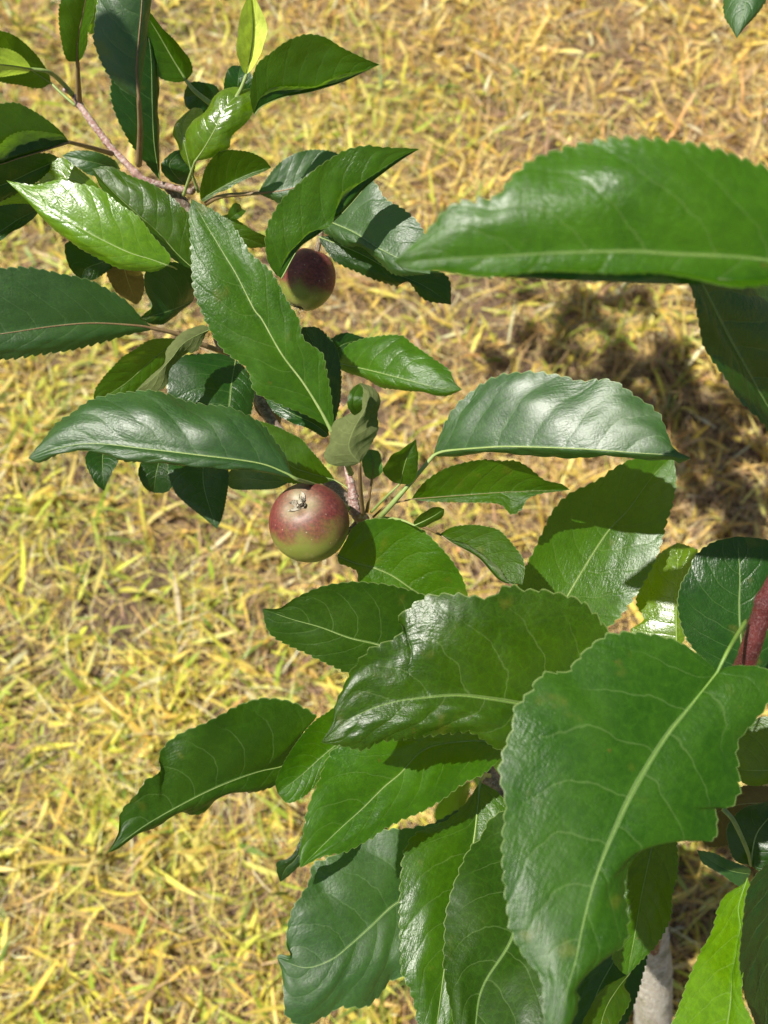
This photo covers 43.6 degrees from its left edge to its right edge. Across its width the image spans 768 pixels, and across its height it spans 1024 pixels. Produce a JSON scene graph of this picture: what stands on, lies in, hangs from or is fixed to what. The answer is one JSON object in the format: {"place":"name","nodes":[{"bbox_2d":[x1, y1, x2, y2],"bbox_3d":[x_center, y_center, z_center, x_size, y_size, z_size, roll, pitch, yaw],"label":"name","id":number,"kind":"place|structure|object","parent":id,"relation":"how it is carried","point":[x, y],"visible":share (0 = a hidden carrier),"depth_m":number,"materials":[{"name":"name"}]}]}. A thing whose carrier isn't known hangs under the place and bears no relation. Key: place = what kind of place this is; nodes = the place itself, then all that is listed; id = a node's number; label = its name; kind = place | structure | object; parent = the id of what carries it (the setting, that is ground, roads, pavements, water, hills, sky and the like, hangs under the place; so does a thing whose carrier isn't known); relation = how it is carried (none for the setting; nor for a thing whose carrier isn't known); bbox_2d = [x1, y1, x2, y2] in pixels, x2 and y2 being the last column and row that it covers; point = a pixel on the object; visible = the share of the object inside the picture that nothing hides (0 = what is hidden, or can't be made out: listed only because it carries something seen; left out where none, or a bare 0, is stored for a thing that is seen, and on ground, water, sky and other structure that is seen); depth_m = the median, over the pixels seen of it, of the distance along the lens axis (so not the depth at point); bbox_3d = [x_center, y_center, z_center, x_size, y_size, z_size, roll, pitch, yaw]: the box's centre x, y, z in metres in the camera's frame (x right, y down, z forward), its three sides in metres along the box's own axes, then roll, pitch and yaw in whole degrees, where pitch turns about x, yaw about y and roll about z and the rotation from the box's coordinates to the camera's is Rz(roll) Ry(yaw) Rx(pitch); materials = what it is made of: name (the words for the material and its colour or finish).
{"place":"outdoors","nodes":[
{"label":"outdoors","id":0,"kind":"place"},
{"bbox_2d":[0,0,767,1023],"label":"ground","id":1,"kind":"structure","parent":0,"point":[130,614],"depth_m":1.48,"materials":[{"name":"yellow plant"}]},
{"bbox_2d":[0,0,767,1023],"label":"apple tree","id":2,"kind":"object","parent":1,"relation":"on","point":[532,878],"visible":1,"depth_m":0.34,"materials":[{"name":"green plant"}]},
{"bbox_2d":[280,231,335,312],"bbox_3d":[-0.032,-0.101,0.397,0.023,0.029,0.032,0,62,0],"label":"apple","id":3,"kind":"object","parent":2,"relation":"attached to","point":[307,281],"visible":0.89,"depth_m":0.39,"materials":[{"name":"food"}]},
{"bbox_2d":[269,483,355,562],"bbox_3d":[-0.025,0.006,0.356,0.034,0.040,0.030,0,62,0],"label":"apple","id":4,"kind":"object","parent":2,"relation":"attached to","point":[308,523],"visible":1,"depth_m":0.34,"materials":[{"name":"red food"}]},
{"bbox_2d":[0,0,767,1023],"bbox_3d":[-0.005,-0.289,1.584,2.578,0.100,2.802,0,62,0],"label":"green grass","id":5,"kind":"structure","parent":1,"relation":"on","point":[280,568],"depth_m":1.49,"materials":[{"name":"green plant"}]}
]}

